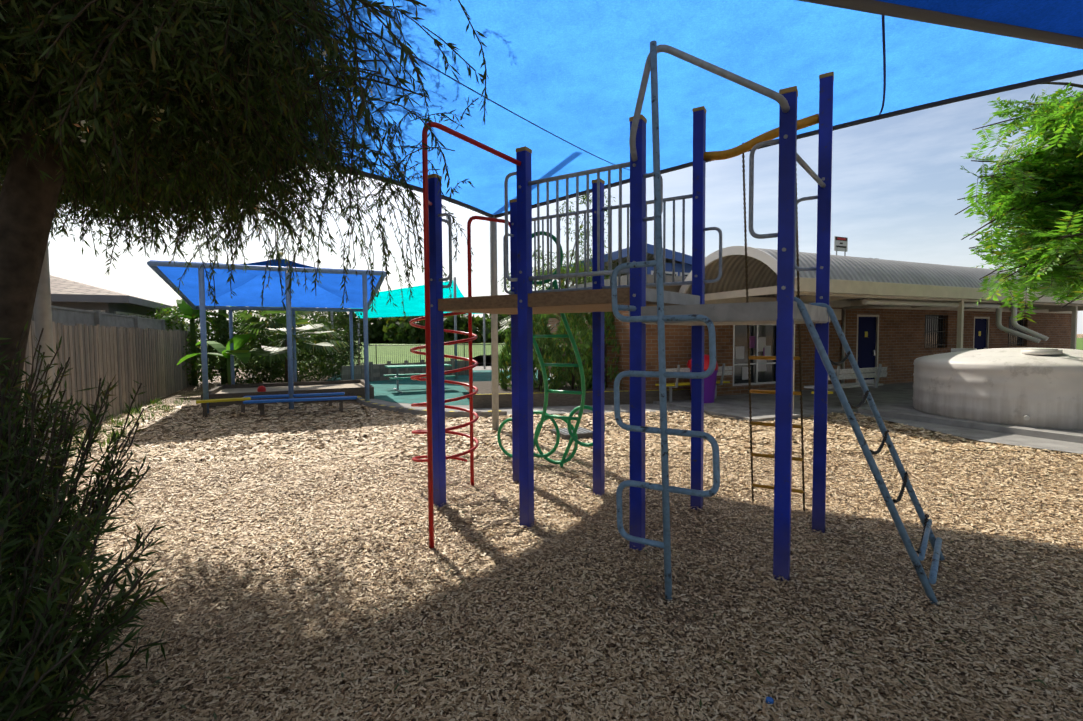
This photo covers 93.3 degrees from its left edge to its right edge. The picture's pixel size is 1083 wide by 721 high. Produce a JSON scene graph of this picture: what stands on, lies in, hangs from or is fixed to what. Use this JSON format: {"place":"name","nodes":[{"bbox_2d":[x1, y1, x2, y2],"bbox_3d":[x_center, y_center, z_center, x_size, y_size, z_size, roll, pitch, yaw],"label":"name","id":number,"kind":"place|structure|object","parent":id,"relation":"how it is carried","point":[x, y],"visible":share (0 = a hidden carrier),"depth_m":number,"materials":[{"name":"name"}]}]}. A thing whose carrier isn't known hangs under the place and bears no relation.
{"place":"outdoors","nodes":[
{"label":"outdoors","id":0,"kind":"place"},
{"bbox_2d":[10,334,1082,720],"bbox_3d":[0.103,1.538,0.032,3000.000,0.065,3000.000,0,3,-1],"label":"ground","id":1,"kind":"structure","parent":0,"point":[196,392],"depth_m":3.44,"materials":[{"name":"beige wood"}]},
{"bbox_2d":[0,321,170,720],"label":"shrub","id":2,"kind":"object","parent":1,"relation":"on","point":[36,623],"visible":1,"depth_m":1.87,"materials":[{"name":"green plant"}]},
{"bbox_2d":[19,321,197,447],"bbox_3d":[-7.804,0.287,8.473,0.076,1.829,21.550,-2,3,-25],"label":"paling fence","id":3,"kind":"object","parent":1,"relation":"on","point":[151,361],"visible":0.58,"depth_m":10.36,"materials":[{"name":"grey wood"}]},
{"bbox_2d":[30,398,189,453],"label":"grass tufts","id":4,"kind":"object","parent":1,"relation":"on","point":[131,412],"visible":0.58,"depth_m":9.56,"materials":[{"name":"green plant"}]},
{"bbox_2d":[31,306,198,416],"bbox_3d":[-8.644,0.093,9.208,0.145,2.160,25.500,-2,3,-25],"label":"grey fence","id":5,"kind":"object","parent":1,"relation":"on","point":[68,316],"visible":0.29,"depth_m":11.13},
{"bbox_2d":[50,275,180,321],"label":"neighbour house","id":6,"kind":"structure","parent":1,"relation":"on","point":[67,293],"depth_m":14.27,"materials":[{"name":"white"}]},
{"bbox_2d":[161,299,272,385],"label":"banana plants","id":7,"kind":"object","parent":1,"relation":"on","point":[224,351],"visible":0.38,"depth_m":14.61,"materials":[{"name":"green plant"}]},
{"bbox_2d":[196,397,250,416],"bbox_3d":[-6.448,0.959,10.393,0.943,0.352,0.220,-2,3,-33],"label":"yellow bench","id":8,"kind":"object","parent":1,"relation":"on","point":[205,402],"visible":0.98,"depth_m":10.31,"materials":[{"name":"yellow"}]},
{"bbox_2d":[0,0,488,415],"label":"weeping tree","id":9,"kind":"object","parent":1,"relation":"on","point":[141,112],"visible":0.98,"depth_m":2.80,"materials":[{"name":"green plant"}]},
{"bbox_2d":[147,259,385,413],"bbox_3d":[-6.476,-0.732,12.822,4.500,3.650,4.300,-2,3,-25],"label":"shade structure","id":10,"kind":"object","parent":1,"relation":"on","point":[247,289],"visible":0.77,"depth_m":12.52,"materials":[{"name":"blue fabric"}]},
{"bbox_2d":[201,379,373,407],"bbox_3d":[-6.492,0.767,13.428,3.700,0.399,2.700,-2,3,-25],"label":"sand pit","id":11,"kind":"object","parent":1,"relation":"on","point":[352,387],"visible":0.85,"depth_m":12.87,"materials":[{"name":"beige wood"}]},
{"bbox_2d":[244,392,344,410],"bbox_3d":[-5.362,0.916,11.163,1.992,0.352,0.220,-1,3,-19],"label":"blue bench","id":12,"kind":"object","parent":1,"relation":"on","point":[259,397],"visible":0.73,"depth_m":11.11,"materials":[{"name":"blue"}]},
{"bbox_2d":[243,396,356,416],"bbox_3d":[-4.847,0.949,10.373,2.088,0.352,0.220,-1,3,-18],"label":"blue bench","id":13,"kind":"object","parent":1,"relation":"on","point":[262,407],"visible":0.94,"depth_m":10.25,"materials":[{"name":"blue"}]},
{"bbox_2d":[141,193,623,385],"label":"shrubs","id":14,"kind":"object","parent":1,"relation":"on","point":[393,330],"visible":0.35,"depth_m":18.18,"materials":[{"name":"green plant"}]},
{"bbox_2d":[225,307,582,381],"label":"fan palms","id":15,"kind":"object","parent":1,"relation":"on","point":[262,323],"visible":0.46,"depth_m":14.96,"materials":[{"name":"green plant"}]},
{"bbox_2d":[330,277,485,378],"bbox_3d":[-5.939,-1.267,22.316,6.500,3.850,7.100,0,3,-1],"label":"shade canopy","id":16,"kind":"object","parent":1,"relation":"on","point":[414,305],"visible":0.42,"depth_m":21.11,"materials":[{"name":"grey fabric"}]},
{"bbox_2d":[326,370,549,404],"bbox_3d":[-4.337,0.749,17.733,9.800,0.001,12.400,0,3,-1],"label":"rubber play surface","id":17,"kind":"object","parent":1,"relation":"on","point":[413,391],"visible":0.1,"depth_m":15.26,"materials":[{"name":"teal rubber"}]},
{"bbox_2d":[341,358,468,380],"bbox_3d":[-4.847,0.333,19.431,0.171,0.700,5.572,2,4,45],"label":"fence","id":18,"kind":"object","parent":17,"relation":"on","point":[377,372],"depth_m":18.61,"materials":[{"name":"metal"}]},
{"bbox_2d":[383,364,455,393],"bbox_3d":[-3.586,0.509,14.933,1.800,0.740,1.490,-2,3,-25],"label":"picnic table","id":19,"kind":"object","parent":17,"relation":"on","point":[396,376],"visible":0.69,"depth_m":14.66,"materials":[{"name":"teal"}]},
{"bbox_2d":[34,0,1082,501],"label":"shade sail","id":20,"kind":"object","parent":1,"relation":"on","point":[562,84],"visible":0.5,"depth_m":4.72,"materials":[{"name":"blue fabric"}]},
{"bbox_2d":[550,427,592,439],"bbox_3d":[0.500,1.139,8.031,0.550,0.089,0.550,-2,3,-24],"label":"drain grate","id":21,"kind":"object","parent":1,"relation":"on","point":[582,432],"visible":0.52,"depth_m":7.85,"materials":[{"name":"grey metal"}]},
{"bbox_2d":[547,244,691,371],"bbox_3d":[4.859,-1.485,18.578,10.892,4.275,10.450,-2,3,-25],"label":"shade canopy","id":22,"kind":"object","parent":1,"relation":"on","point":[668,265],"depth_m":15.78,"materials":[{"name":"fabric"}]},
{"bbox_2d":[409,41,944,604],"bbox_3d":[0.511,-0.320,4.251,4.585,3.707,2.536,2,3,39],"label":"play structure","id":23,"kind":"object","parent":1,"relation":"on","point":[521,303],"visible":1,"depth_m":3.89,"materials":[{"name":"blue metal"}]},
{"bbox_2d":[955,82,1082,322],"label":"tree","id":24,"kind":"object","parent":1,"relation":"on","point":[1044,247],"visible":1,"depth_m":7.81,"materials":[{"name":"green plant"}]},
{"bbox_2d":[48,75,1082,338],"label":"sky","id":25,"kind":"structure","parent":0,"point":[898,181],"materials":[{"name":"white"}]},
{"bbox_2d":[462,380,677,393],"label":"garden bed soil","id":26,"kind":"structure","parent":0,"point":[484,387],"depth_m":12.39,"materials":[{"name":"brown soil"}]},
{"bbox_2d":[498,311,620,391],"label":"conifer shrubs","id":27,"kind":"object","parent":26,"relation":"on","point":[578,326],"visible":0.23,"depth_m":12.15,"materials":[{"name":"green plant"}]},
{"bbox_2d":[199,338,1082,367],"bbox_3d":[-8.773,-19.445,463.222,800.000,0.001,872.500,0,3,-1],"label":"oval grass","id":28,"kind":"structure","parent":0,"point":[401,353],"depth_m":54.18,"materials":[{"name":"green plant"}]},
{"bbox_2d":[243,344,503,364],"bbox_3d":[-6.456,-0.311,28.357,20.039,1.200,0.060,0,3,-1],"label":"pool fence","id":29,"kind":"object","parent":28,"relation":"on","point":[375,345],"visible":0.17,"depth_m":28.35,"materials":[{"name":"black metal"}]},
{"bbox_2d":[370,355,1082,453],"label":"concrete path","id":30,"kind":"structure","parent":0,"point":[1012,439],"depth_m":8.39,"materials":[{"name":"grey concrete"}]},
{"bbox_2d":[356,396,506,416],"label":"path kerb","id":31,"kind":"structure","parent":30,"relation":"on","point":[360,400],"depth_m":10.27,"materials":[{"name":"concrete"}]},
{"bbox_2d":[473,389,690,407],"bbox_3d":[0.983,0.852,11.457,5.042,0.304,0.100,-1,3,-8],"label":"garden bed edge","id":32,"kind":"object","parent":30,"relation":"on","point":[505,400],"visible":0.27,"depth_m":11.36,"materials":[{"name":"grey"}]},
{"bbox_2d":[655,364,732,401],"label":"bench","id":33,"kind":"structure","parent":30,"relation":"on","point":[723,370],"depth_m":11.54,"materials":[{"name":"brown"}]},
{"bbox_2d":[687,354,717,402],"bbox_3d":[3.590,0.423,11.427,0.630,1.130,0.638,0,3,-1],"label":"rubbish bin","id":34,"kind":"object","parent":30,"relation":"on","point":[709,387],"visible":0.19,"depth_m":11.20,"materials":[{"name":"purple plastic"}]},
{"bbox_2d":[555,236,1082,421],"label":"school building","id":35,"kind":"structure","parent":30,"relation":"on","point":[896,318],"depth_m":12.64,"materials":[{"name":"brown brick"}]},
{"bbox_2d":[804,364,886,403],"bbox_3d":[6.375,0.551,10.699,1.900,0.940,0.623,-2,3,-25],"label":"pale bench","id":36,"kind":"object","parent":30,"relation":"on","point":[880,370],"visible":0.58,"depth_m":10.60,"materials":[{"name":"grey metal"}]},
{"bbox_2d":[858,348,1082,443],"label":"water tank","id":37,"kind":"object","parent":30,"relation":"on","point":[1035,392],"visible":1,"depth_m":8.15,"materials":[{"name":"concrete"}]},
{"bbox_2d":[797,0,1082,48],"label":"shade sail","id":38,"kind":"object","parent":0,"point":[1057,22],"visible":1,"depth_m":2.69,"materials":[{"name":"blue fabric"}]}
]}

